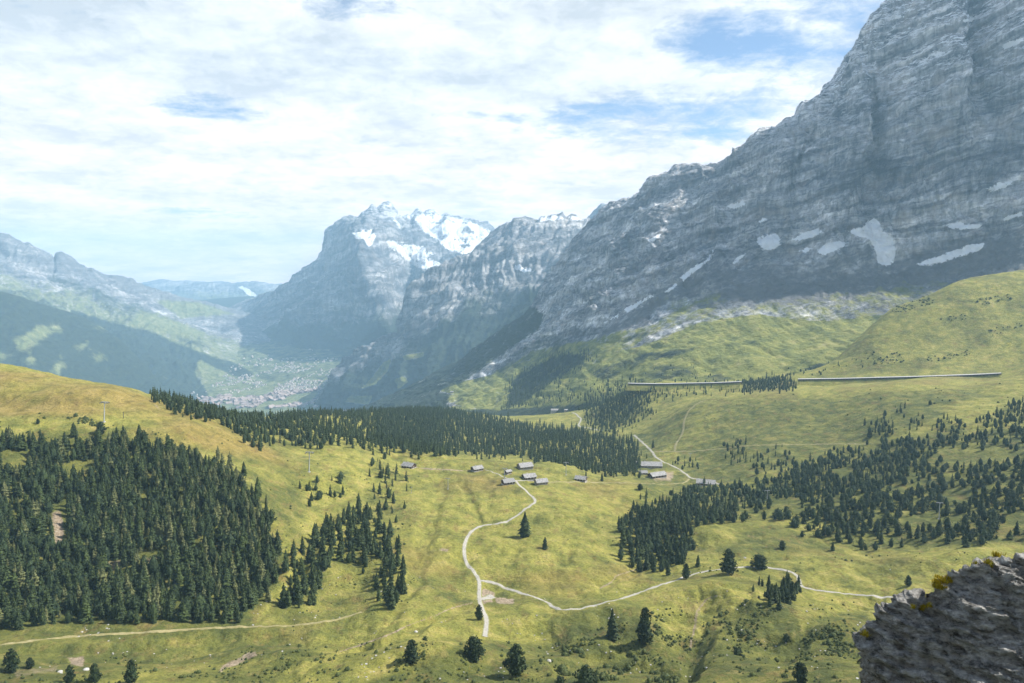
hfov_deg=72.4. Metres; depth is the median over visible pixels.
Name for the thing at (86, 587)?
spruce tree
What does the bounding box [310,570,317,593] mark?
spruce tree
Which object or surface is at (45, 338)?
hills
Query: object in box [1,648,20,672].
pine tree
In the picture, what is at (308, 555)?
spruce tree
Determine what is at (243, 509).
pine tree
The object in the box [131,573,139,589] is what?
pine tree
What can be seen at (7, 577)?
spruce tree
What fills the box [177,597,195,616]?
pine tree
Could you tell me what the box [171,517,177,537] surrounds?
spruce tree
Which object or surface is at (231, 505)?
pine tree
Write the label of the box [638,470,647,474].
barn
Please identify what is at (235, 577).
pine tree
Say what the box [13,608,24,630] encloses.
spruce tree
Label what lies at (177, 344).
mountain
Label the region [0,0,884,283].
sky
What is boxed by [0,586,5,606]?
spruce tree
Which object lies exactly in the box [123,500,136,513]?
pine tree
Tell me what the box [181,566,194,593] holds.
spruce tree
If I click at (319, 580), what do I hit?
spruce tree
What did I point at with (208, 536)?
pine tree
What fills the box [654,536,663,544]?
pine tree
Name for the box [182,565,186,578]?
pine tree
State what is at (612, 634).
spruce tree
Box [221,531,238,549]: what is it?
pine tree
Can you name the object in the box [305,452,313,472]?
lift mast
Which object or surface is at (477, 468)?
chalet
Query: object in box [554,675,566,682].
bush
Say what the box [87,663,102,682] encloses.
pine tree
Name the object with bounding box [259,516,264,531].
spruce tree
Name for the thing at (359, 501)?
spruce tree
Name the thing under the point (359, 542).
spruce tree
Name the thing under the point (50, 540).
pine tree
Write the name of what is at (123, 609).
spruce tree
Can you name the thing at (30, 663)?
pine tree
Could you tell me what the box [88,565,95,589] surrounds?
spruce tree
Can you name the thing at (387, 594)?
spruce tree
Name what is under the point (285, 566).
pine tree
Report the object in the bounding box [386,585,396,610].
spruce tree
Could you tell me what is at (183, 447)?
pine tree
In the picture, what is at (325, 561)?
pine tree
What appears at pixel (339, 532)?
spruce tree
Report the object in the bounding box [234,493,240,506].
pine tree
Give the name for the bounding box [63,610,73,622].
pine tree
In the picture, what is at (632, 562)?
pine tree
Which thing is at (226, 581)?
spruce tree
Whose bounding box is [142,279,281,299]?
mountain
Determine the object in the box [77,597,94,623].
spruce tree
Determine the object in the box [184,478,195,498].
spruce tree
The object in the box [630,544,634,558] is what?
spruce tree
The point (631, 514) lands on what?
spruce tree
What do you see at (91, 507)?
pine tree
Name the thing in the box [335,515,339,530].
spruce tree
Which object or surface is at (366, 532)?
spruce tree
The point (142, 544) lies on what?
pine tree
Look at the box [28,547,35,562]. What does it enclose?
spruce tree
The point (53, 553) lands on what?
pine tree
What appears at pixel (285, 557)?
spruce tree
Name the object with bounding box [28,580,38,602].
spruce tree
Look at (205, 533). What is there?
pine tree
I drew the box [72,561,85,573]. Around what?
pine tree
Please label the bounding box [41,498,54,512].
pine tree
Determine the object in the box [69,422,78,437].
spruce tree
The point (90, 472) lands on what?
pine tree
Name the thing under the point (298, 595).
spruce tree
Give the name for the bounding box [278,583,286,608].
spruce tree
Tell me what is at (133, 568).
spruce tree
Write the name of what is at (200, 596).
pine tree
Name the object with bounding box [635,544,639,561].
spruce tree
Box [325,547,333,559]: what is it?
pine tree
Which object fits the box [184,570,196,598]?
spruce tree
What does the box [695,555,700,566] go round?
spruce tree
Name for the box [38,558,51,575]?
pine tree
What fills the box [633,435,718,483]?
gravel road
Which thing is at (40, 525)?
spruce tree
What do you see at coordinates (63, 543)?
pine tree
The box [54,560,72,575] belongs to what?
pine tree
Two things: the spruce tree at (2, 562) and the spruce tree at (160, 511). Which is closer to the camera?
the spruce tree at (2, 562)
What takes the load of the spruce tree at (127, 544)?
on the terrain
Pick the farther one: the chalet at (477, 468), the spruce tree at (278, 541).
the chalet at (477, 468)
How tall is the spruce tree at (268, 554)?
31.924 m
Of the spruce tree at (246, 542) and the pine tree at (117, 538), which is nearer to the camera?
the pine tree at (117, 538)
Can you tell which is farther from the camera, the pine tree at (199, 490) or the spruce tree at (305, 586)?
the pine tree at (199, 490)
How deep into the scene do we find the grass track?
457.27 m
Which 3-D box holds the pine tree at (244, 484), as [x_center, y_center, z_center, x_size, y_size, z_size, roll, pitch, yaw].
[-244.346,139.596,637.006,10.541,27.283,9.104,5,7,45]
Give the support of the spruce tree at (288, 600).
on the terrain
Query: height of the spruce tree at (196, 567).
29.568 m
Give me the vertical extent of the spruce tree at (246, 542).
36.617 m
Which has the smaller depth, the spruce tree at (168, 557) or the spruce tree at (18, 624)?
the spruce tree at (18, 624)
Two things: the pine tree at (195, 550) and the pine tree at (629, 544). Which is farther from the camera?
the pine tree at (629, 544)
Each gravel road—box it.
[462,480,536,636]
[475,594,496,600]
[481,566,892,610]
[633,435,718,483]
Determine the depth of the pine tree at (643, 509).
768.43 m
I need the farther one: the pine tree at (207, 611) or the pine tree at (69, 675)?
the pine tree at (207, 611)
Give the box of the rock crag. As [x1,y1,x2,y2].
[852,553,1023,682]
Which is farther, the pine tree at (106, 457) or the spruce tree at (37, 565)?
the pine tree at (106, 457)
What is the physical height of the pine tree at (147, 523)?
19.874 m
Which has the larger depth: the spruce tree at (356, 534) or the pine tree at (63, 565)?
the spruce tree at (356, 534)
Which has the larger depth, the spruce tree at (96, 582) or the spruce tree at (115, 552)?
the spruce tree at (115, 552)
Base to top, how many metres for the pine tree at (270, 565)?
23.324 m
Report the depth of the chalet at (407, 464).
919.79 m
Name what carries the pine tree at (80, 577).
on the terrain
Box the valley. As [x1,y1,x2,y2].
[184,296,352,416]
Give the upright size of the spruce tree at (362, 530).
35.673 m
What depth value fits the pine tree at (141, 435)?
674.73 m
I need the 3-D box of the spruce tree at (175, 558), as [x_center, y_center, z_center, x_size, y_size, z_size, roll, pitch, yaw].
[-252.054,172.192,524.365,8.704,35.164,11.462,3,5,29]
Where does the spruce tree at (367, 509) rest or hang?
on the terrain
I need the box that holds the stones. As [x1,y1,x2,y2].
[39,569,890,679]
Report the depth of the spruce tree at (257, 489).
647.50 m
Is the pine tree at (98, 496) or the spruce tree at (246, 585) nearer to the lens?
the spruce tree at (246, 585)
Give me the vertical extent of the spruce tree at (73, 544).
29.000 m
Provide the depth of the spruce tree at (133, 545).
534.59 m
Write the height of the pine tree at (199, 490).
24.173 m
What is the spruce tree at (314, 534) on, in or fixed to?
on the terrain
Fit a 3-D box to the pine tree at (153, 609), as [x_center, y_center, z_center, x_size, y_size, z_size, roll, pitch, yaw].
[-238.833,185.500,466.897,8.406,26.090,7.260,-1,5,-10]
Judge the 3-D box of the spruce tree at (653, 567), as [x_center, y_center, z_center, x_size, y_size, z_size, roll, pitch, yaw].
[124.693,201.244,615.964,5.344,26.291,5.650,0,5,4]
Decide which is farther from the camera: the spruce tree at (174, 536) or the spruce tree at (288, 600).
the spruce tree at (174, 536)
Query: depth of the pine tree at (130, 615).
461.31 m
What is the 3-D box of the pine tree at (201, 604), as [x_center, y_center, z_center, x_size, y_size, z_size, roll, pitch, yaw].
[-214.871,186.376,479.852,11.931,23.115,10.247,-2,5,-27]
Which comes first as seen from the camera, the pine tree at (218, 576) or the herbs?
the herbs
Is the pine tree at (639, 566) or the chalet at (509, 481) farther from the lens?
the chalet at (509, 481)
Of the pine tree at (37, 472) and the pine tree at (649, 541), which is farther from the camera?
the pine tree at (649, 541)
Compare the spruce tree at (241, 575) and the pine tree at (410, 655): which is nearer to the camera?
the pine tree at (410, 655)
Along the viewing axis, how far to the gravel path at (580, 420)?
1894.76 m
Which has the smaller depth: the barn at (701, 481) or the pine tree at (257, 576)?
the pine tree at (257, 576)
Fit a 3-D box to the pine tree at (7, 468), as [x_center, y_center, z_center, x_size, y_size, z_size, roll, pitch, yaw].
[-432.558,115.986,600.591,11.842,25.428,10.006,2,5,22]
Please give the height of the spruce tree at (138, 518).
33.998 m
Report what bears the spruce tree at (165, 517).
on the terrain
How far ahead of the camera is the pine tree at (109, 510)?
570.57 m
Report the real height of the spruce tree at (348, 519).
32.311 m
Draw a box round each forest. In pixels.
[0,347,1023,625]
[0,425,278,625]
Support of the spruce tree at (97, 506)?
on the terrain
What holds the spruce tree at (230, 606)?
on the terrain
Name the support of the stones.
on the terrain
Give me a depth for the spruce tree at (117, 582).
486.89 m
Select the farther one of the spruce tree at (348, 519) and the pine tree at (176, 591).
the spruce tree at (348, 519)
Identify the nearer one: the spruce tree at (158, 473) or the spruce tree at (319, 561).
the spruce tree at (319, 561)
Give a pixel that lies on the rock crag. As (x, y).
(967, 626)
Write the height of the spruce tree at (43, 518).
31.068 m
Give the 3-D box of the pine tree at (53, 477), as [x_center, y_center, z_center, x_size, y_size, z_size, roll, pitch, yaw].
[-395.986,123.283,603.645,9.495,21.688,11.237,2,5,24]
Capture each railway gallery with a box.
[626,381,741,390]
[797,373,1001,385]
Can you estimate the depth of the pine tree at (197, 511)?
587.29 m
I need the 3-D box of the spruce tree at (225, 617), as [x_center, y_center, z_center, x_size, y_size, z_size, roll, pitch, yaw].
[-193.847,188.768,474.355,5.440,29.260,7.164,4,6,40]
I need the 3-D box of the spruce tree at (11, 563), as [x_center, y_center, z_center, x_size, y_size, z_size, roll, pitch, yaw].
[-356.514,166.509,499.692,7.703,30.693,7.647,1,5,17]
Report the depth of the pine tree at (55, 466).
614.09 m
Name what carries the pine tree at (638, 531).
on the terrain
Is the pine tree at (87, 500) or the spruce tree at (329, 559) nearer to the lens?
the spruce tree at (329, 559)
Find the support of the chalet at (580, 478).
on the terrain
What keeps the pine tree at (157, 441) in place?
on the terrain
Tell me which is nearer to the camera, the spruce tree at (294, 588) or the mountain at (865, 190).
the spruce tree at (294, 588)
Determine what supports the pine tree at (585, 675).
on the terrain
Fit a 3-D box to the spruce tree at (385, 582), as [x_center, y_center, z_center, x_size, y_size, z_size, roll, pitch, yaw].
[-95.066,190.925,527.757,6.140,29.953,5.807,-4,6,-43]
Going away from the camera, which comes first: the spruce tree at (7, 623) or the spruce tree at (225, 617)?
the spruce tree at (7, 623)
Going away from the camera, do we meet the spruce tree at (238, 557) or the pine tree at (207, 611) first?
the pine tree at (207, 611)
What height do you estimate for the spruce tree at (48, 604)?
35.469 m
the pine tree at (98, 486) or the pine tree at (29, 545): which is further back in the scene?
the pine tree at (98, 486)
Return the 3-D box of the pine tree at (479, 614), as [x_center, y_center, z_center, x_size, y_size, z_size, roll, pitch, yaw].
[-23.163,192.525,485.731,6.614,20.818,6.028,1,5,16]
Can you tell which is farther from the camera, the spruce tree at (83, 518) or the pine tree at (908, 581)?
the spruce tree at (83, 518)
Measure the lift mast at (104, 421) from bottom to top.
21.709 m
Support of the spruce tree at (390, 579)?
on the terrain
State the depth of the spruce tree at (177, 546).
534.87 m
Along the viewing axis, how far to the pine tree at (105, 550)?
531.23 m
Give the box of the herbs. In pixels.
[858,551,1005,637]
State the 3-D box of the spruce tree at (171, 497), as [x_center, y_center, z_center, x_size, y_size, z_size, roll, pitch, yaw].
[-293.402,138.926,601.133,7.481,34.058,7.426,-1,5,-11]
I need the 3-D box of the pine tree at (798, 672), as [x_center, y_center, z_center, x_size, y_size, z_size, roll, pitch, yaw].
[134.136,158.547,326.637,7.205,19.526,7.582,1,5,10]
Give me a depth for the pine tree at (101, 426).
682.18 m
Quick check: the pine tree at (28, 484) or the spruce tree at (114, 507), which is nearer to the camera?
the spruce tree at (114, 507)
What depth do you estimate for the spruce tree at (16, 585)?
472.55 m
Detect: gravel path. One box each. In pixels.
[548,479,689,484]
[573,412,599,430]
[655,443,868,451]
[674,400,704,450]
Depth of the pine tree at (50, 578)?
490.77 m
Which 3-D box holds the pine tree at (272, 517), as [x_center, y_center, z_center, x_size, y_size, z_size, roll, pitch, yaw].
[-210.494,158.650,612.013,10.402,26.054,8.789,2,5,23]
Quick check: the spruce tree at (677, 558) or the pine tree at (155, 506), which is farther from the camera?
the spruce tree at (677, 558)
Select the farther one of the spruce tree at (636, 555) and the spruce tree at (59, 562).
the spruce tree at (636, 555)
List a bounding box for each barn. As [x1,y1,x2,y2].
[636,461,662,468]
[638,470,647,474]
[647,471,666,478]
[696,478,715,486]
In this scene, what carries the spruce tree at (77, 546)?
on the terrain
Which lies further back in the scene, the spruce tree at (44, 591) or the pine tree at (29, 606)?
the spruce tree at (44, 591)
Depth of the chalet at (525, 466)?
933.43 m
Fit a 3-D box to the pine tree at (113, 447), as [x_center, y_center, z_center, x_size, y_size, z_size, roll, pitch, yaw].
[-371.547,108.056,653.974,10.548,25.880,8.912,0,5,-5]
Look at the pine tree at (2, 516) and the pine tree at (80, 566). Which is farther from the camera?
the pine tree at (2, 516)
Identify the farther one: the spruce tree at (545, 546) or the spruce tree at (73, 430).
the spruce tree at (73, 430)
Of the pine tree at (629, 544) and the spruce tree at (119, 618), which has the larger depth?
the pine tree at (629, 544)
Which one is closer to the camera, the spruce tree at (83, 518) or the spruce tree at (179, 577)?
the spruce tree at (179, 577)
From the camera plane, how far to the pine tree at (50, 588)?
479.79 m
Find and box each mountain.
[0,233,270,396]
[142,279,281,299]
[229,201,494,350]
[313,212,589,409]
[345,0,1023,415]
[587,203,606,218]
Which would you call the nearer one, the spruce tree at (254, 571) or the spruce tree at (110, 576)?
the spruce tree at (110, 576)
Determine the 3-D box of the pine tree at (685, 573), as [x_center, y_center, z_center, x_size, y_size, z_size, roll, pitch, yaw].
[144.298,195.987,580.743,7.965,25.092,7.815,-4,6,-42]
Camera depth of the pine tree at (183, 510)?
574.57 m
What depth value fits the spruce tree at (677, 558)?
629.97 m
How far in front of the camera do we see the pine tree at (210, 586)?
499.80 m
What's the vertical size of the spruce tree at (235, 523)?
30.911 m
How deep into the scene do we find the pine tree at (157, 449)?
660.46 m
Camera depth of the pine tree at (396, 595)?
516.90 m
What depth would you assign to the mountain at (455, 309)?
6503.97 m
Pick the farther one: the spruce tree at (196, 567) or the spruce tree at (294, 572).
the spruce tree at (294, 572)
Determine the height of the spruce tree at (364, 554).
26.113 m
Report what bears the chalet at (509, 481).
on the terrain
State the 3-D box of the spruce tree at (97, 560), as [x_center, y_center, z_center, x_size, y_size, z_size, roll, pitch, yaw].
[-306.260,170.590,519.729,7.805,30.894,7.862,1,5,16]
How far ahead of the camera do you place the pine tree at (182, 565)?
521.57 m
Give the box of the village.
[191,348,337,396]
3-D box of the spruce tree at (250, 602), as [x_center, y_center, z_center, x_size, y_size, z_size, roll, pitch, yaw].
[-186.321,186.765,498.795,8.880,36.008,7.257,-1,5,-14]
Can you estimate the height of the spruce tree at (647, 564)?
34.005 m
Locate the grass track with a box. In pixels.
[0,612,361,644]
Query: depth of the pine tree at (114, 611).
463.00 m
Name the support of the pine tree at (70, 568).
on the terrain
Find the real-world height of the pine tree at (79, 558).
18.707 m
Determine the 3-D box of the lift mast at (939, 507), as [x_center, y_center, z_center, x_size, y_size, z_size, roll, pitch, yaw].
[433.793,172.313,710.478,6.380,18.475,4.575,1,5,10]
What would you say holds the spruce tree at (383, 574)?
on the terrain
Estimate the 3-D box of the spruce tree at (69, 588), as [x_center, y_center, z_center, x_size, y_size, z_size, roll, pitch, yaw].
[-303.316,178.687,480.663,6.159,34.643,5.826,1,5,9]
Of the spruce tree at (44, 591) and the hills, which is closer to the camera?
the spruce tree at (44, 591)
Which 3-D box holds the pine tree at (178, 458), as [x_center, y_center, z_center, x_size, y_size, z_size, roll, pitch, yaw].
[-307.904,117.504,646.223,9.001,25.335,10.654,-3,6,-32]
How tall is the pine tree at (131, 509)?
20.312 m
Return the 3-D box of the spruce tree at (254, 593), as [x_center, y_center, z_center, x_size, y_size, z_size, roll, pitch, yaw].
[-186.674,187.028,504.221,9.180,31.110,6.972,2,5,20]
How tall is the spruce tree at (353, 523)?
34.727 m
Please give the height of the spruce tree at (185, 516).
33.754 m
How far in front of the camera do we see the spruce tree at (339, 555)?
585.60 m
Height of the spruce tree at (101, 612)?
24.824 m
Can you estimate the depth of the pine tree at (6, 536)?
527.17 m
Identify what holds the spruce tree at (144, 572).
on the terrain
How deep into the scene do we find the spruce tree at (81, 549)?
527.96 m
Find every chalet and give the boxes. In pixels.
[401,461,416,468]
[470,465,483,471]
[501,478,515,484]
[505,469,511,474]
[517,462,533,469]
[521,473,536,480]
[533,478,548,484]
[574,475,587,482]
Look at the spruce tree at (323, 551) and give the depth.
584.50 m
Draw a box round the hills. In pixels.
[0,292,166,394]
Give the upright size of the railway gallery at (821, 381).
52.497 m
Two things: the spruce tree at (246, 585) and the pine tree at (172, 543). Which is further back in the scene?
the pine tree at (172, 543)
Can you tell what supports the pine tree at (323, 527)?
on the terrain
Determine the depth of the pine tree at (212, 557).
538.83 m
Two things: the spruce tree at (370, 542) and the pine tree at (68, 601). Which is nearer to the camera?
the pine tree at (68, 601)
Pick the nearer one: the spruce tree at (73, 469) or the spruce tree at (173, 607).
the spruce tree at (173, 607)
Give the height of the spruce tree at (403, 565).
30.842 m
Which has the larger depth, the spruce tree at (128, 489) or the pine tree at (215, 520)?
the spruce tree at (128, 489)
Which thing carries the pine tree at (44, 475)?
on the terrain
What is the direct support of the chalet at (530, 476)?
on the terrain
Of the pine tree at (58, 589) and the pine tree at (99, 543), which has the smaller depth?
the pine tree at (58, 589)
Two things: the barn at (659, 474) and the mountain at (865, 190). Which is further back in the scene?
the mountain at (865, 190)
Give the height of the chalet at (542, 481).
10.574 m
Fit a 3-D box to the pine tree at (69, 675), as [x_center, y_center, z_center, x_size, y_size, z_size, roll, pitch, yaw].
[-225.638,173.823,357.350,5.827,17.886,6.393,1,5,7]
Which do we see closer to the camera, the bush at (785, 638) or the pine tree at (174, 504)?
the bush at (785, 638)
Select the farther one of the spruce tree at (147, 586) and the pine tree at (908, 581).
the pine tree at (908, 581)
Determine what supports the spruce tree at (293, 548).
on the terrain
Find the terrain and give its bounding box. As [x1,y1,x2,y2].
[0,270,1023,682]
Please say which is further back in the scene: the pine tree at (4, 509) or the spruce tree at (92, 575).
the pine tree at (4, 509)
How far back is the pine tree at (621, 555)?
648.97 m
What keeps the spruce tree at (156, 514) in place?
on the terrain
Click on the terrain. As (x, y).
(578, 562)
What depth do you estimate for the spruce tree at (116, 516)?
566.62 m
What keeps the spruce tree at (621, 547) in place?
on the terrain
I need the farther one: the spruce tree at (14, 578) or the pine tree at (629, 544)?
the pine tree at (629, 544)
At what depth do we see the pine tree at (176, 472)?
625.83 m
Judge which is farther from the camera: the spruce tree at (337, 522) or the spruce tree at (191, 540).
the spruce tree at (337, 522)
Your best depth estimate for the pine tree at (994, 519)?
642.61 m
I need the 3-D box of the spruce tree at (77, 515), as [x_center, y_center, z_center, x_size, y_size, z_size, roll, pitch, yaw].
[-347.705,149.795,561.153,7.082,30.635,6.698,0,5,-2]
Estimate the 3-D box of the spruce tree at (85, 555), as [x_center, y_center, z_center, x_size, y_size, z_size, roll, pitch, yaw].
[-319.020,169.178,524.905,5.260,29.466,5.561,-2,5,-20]
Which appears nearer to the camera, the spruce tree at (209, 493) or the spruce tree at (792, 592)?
the spruce tree at (792, 592)
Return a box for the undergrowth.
[0,294,1022,682]
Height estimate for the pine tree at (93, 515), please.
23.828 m
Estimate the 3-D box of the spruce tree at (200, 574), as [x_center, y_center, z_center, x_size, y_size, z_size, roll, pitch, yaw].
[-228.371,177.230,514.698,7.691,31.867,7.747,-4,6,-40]
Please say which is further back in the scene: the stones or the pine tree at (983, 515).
the pine tree at (983, 515)
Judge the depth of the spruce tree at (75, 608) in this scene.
468.94 m
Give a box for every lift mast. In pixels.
[99,401,109,422]
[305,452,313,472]
[935,502,943,518]
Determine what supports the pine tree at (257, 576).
on the terrain
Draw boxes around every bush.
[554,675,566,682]
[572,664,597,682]
[731,646,742,655]
[782,633,790,641]
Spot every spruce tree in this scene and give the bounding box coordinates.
[0,546,8,561]
[0,553,5,569]
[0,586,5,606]
[1,519,9,535]
[1,562,12,592]
[1,594,12,616]
[2,607,13,628]
[8,555,18,574]
[9,515,18,534]
[11,572,19,591]
[11,597,17,608]
[13,581,22,596]
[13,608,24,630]
[14,549,20,568]
[18,549,23,571]
[19,522,25,534]
[21,574,30,595]
[27,588,38,613]
[28,506,33,528]
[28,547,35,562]
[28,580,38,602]
[33,514,46,536]
[34,514,37,532]
[34,556,39,579]
[37,577,44,590]
[37,595,44,622]
[38,603,46,625]
[40,511,47,531]
[42,585,51,604]
[43,591,55,619]
[48,481,55,500]
[54,546,61,567]
[56,557,61,568]
[59,566,65,588]
[64,569,71,589]
[66,580,72,595]
[68,474,73,493]
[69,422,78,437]
[69,464,76,481]
[70,533,76,554]
[71,592,78,615]
[73,510,79,531]
[74,538,84,557]
[74,578,80,593]
[75,540,84,563]
[76,530,83,544]
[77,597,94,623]
[79,580,92,603]
[80,588,91,609]
[81,511,89,526]
[83,549,88,560]
[84,545,91,561]
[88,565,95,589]
[93,571,99,592]
[94,498,102,517]
[94,552,104,573]
[98,599,104,619]
[99,578,105,604]
[100,516,105,531]
[100,518,111,535]
[102,583,112,606]
[105,563,114,584]
[111,537,119,560]
[111,575,125,599]
[111,583,118,603]
[112,501,115,519]
[114,506,119,525]
[114,601,124,623]
[115,570,122,587]
[115,589,125,610]
[119,565,124,584]
[121,601,126,621]
[122,532,130,557]
[124,588,130,611]
[126,477,131,500]
[130,556,138,575]
[131,538,136,554]
[135,511,141,533]
[135,571,144,598]
[141,564,150,588]
[141,577,151,600]
[153,467,162,486]
[153,509,160,530]
[158,504,162,522]
[162,598,166,619]
[163,512,167,529]
[166,547,171,566]
[166,594,176,618]
[166,598,173,620]
[167,486,175,506]
[170,549,179,567]
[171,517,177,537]
[171,563,176,584]
[172,530,178,543]
[174,540,180,560]
[174,563,183,584]
[180,543,187,562]
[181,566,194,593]
[182,456,188,474]
[182,510,187,532]
[183,496,189,508]
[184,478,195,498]
[184,516,193,533]
[184,546,194,572]
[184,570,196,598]
[186,528,195,549]
[192,558,199,579]
[193,598,200,617]
[197,562,203,583]
[202,566,209,583]
[207,486,213,507]
[217,523,222,545]
[218,586,225,608]
[221,567,232,591]
[221,592,234,620]
[221,601,230,623]
[228,553,236,570]
[233,517,238,534]
[235,546,241,569]
[238,532,245,556]
[238,567,244,591]
[239,587,247,611]
[241,461,246,475]
[243,528,249,552]
[244,576,247,594]
[246,581,256,609]
[249,555,258,581]
[251,581,258,604]
[254,477,262,497]
[256,539,262,558]
[257,577,264,597]
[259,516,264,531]
[266,548,270,560]
[274,529,282,554]
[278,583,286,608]
[281,549,289,569]
[284,587,291,607]
[289,583,292,601]
[290,539,297,556]
[290,550,295,568]
[291,575,302,600]
[292,563,297,582]
[292,581,304,604]
[297,557,305,574]
[298,536,305,554]
[300,570,309,595]
[305,542,312,563]
[308,522,319,545]
[309,547,317,566]
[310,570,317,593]
[310,584,316,605]
[316,554,322,569]
[316,564,322,589]
[320,537,325,557]
[326,525,330,542]
[327,551,331,567]
[328,513,334,529]
[329,527,337,545]
[329,539,334,556]
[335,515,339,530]
[335,539,343,561]
[337,522,343,539]
[340,533,344,553]
[341,509,345,523]
[347,508,350,525]
[349,515,353,533]
[350,545,356,563]
[351,505,356,522]
[352,515,355,533]
[354,526,357,541]
[355,493,361,508]
[355,530,362,550]
[360,524,365,543]
[361,548,368,564]
[364,502,368,518]
[364,525,368,537]
[368,532,371,549]
[374,515,383,533]
[376,500,382,518]
[380,565,385,580]
[381,525,386,543]
[381,576,387,597]
[382,553,387,571]
[383,585,389,604]
[385,533,390,555]
[386,518,393,536]
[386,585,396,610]
[387,565,394,587]
[395,534,401,554]
[395,549,400,565]
[395,574,400,591]
[398,554,406,574]
[398,570,407,594]
[517,512,530,537]
[542,537,547,549]
[605,608,619,641]
[617,541,623,555]
[619,529,626,546]
[628,510,633,524]
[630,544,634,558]
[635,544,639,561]
[638,541,644,559]
[642,551,650,570]
[651,557,656,572]
[655,514,660,527]
[668,542,672,556]
[674,549,679,564]
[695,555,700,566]
[767,588,773,604]
[773,586,778,603]
[786,573,790,584]
[789,582,796,600]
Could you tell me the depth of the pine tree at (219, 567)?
523.26 m
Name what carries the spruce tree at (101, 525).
on the terrain
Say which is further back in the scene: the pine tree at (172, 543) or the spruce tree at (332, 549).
the spruce tree at (332, 549)
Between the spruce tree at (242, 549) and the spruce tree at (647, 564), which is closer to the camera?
the spruce tree at (242, 549)
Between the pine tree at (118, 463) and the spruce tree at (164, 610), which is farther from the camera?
the pine tree at (118, 463)
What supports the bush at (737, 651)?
on the terrain
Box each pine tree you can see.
[0,441,6,451]
[0,501,9,515]
[0,512,8,523]
[0,530,14,541]
[0,537,11,554]
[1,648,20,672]
[2,462,13,474]
[6,437,16,448]
[7,589,13,599]
[9,607,24,626]
[15,531,32,551]
[22,558,36,576]
[22,607,32,620]
[24,601,35,618]
[24,657,34,668]
[25,478,31,491]
[25,519,32,531]
[25,544,33,559]
[27,488,36,503]
[27,531,35,543]
[31,478,39,488]
[33,466,42,482]
[33,534,43,550]
[36,586,43,600]
[38,441,51,454]
[38,469,47,483]
[38,512,49,522]
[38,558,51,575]
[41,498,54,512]
[42,534,57,550]
[44,571,59,587]
[47,583,57,600]
[49,446,58,460]
[49,462,59,473]
[49,472,57,483]
[49,550,55,562]
[51,597,62,614]
[52,583,61,599]
[53,568,62,583]
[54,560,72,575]
[58,539,66,551]
[62,593,78,611]
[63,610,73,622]
[63,665,75,682]
[64,479,73,492]
[67,561,75,572]
[70,570,77,584]
[72,517,88,535]
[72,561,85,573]
[72,571,88,588]
[75,482,89,496]
[76,554,82,563]
[81,526,91,537]
[82,496,89,507]
[82,559,91,572]
[85,466,95,477]
[85,503,95,513]
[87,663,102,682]
[90,512,96,524]
[90,594,102,612]
[91,491,107,508]
[92,538,105,555]
[96,422,106,433]
[96,482,101,493]
[101,453,109,465]
[101,471,110,482]
[102,544,110,560]
[103,504,114,519]
[105,533,111,546]
[106,491,111,502]
[107,581,111,593]
[108,532,122,548]
[109,444,115,455]
[109,603,117,619]
[110,477,118,488]
[112,458,121,471]
[114,522,120,533]
[120,516,128,532]
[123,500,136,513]
[123,659,140,682]
[125,609,134,623]
[127,595,141,613]
[128,505,135,515]
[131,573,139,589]
[136,535,146,548]
[138,554,148,569]
[139,430,149,442]
[141,510,146,521]
[145,516,150,527]
[145,555,160,574]
[146,448,152,462]
[146,601,159,620]
[149,500,158,510]
[153,446,161,455]
[154,437,162,448]
[155,535,164,547]
[163,539,179,551]
[165,564,172,577]
[169,584,181,601]
[170,468,182,479]
[171,501,179,511]
[173,455,182,467]
[177,506,186,519]
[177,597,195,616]
[178,444,187,452]
[180,562,185,573]
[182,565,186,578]
[191,597,205,613]
[192,592,210,604]
[193,546,198,558]
[194,504,201,517]
[194,520,206,535]
[195,487,201,497]
[200,530,213,542]
[201,604,212,619]
[204,512,212,523]
[205,580,214,595]
[206,532,213,544]
[207,538,215,550]
[208,550,220,563]
[209,577,215,588]
[211,514,219,526]
[213,560,224,574]
[214,488,221,501]
[215,572,221,583]
[217,532,235,547]
[220,490,226,502]
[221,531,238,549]
[221,567,232,578]
[224,587,233,597]
[225,498,238,512]
[231,574,237,583]
[232,600,240,612]
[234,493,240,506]
[236,560,249,573]
[238,506,248,519]
[239,480,247,493]
[249,536,257,549]
[253,572,261,585]
[261,575,270,590]
[262,544,274,560]
[264,558,274,573]
[268,508,277,522]
[280,560,288,571]
[318,523,327,535]
[319,555,329,569]
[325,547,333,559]
[344,552,353,562]
[345,540,351,550]
[360,517,369,527]
[384,486,392,497]
[385,558,398,574]
[393,587,400,602]
[402,639,420,663]
[463,635,485,662]
[474,604,483,619]
[502,643,528,677]
[618,549,623,559]
[625,525,633,534]
[627,538,633,549]
[629,556,635,567]
[634,527,641,534]
[635,558,644,572]
[635,607,653,643]
[640,507,647,516]
[642,521,651,530]
[647,538,653,551]
[649,552,655,563]
[651,535,656,544]
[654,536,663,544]
[657,560,665,571]
[681,563,690,578]
[719,548,737,575]
[749,553,767,569]
[783,584,788,596]
[791,661,807,682]
[904,575,911,586]
[977,509,988,520]
[978,529,989,540]
[987,508,1000,517]
[989,516,999,525]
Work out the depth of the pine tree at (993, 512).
662.81 m
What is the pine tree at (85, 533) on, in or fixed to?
on the terrain
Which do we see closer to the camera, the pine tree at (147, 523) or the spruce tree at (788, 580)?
the spruce tree at (788, 580)
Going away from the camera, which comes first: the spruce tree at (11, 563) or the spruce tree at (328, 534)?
the spruce tree at (11, 563)
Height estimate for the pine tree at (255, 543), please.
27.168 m
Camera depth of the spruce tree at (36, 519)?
543.64 m
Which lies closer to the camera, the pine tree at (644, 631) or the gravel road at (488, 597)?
the pine tree at (644, 631)

